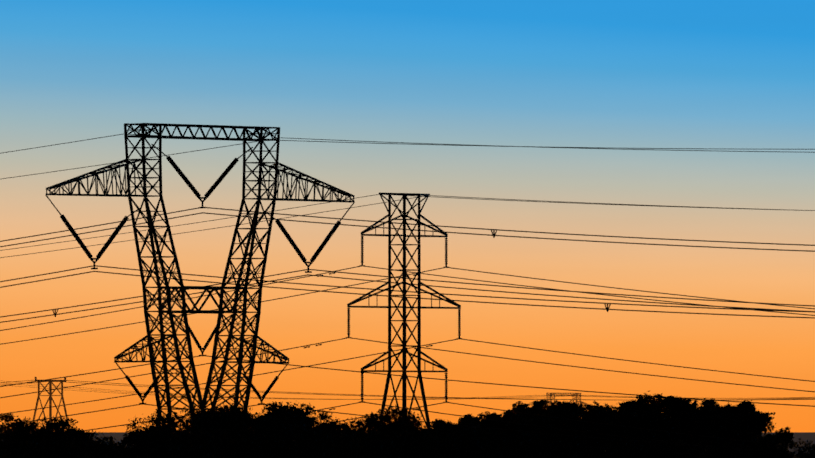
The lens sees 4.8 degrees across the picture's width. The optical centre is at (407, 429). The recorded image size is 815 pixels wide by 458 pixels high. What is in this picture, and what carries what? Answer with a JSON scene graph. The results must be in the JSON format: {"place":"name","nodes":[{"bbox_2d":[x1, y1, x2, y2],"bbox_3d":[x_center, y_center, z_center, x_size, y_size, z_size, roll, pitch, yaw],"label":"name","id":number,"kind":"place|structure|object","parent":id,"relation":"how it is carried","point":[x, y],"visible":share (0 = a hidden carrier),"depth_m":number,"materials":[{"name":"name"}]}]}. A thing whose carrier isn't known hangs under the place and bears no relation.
{"place":"outdoors","nodes":[
{"label":"outdoors","id":0,"kind":"place"},
{"bbox_2d":[0,134,814,456],"bbox_3d":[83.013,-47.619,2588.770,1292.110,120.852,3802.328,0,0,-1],"label":"power lines","id":1,"kind":"object","parent":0,"point":[286,280],"visible":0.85,"depth_m":885.40,"materials":[{"name":"metal"}]},
{"bbox_2d":[0,0,814,431],"label":"sky","id":2,"kind":"structure","parent":0,"point":[720,77],"materials":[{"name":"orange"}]},
{"bbox_2d":[1,432,814,456],"bbox_3d":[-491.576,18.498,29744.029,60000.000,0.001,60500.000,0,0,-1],"label":"ground","id":3,"kind":"structure","parent":0,"point":[803,436],"depth_m":25275.27,"materials":[{"name":"black plant"}]},
{"bbox_2d":[32,377,69,427],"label":"transmission tower","id":4,"kind":"structure","parent":3,"relation":"on","point":[50,393],"depth_m":1397.10,"materials":[{"name":"black metal"}]},
{"bbox_2d":[46,123,354,430],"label":"portal tower","id":5,"kind":"structure","parent":3,"relation":"on","point":[161,306],"depth_m":878.32,"materials":[{"name":"metal"}]},
{"bbox_2d":[0,399,784,457],"bbox_3d":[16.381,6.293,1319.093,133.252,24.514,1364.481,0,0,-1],"label":"tree trunks and limbs","id":6,"kind":"object","parent":3,"relation":"on","point":[272,440],"visible":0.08,"depth_m":775.19,"materials":[{"name":"black plant"}]},
{"bbox_2d":[0,391,814,457],"bbox_3d":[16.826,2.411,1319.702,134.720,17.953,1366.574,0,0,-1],"label":"tree foliage","id":7,"kind":"object","parent":6,"relation":"attached to","point":[297,429],"visible":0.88,"depth_m":765.82,"materials":[{"name":"black plant"}]},
{"bbox_2d":[346,192,461,431],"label":"transmission tower","id":8,"kind":"structure","parent":3,"relation":"on","point":[404,351],"depth_m":929.82,"materials":[{"name":"metal"}]},
{"bbox_2d":[531,393,588,409],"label":"portal tower","id":9,"kind":"structure","parent":3,"relation":"on","point":[580,401],"depth_m":3845.22,"materials":[{"name":"metal"}]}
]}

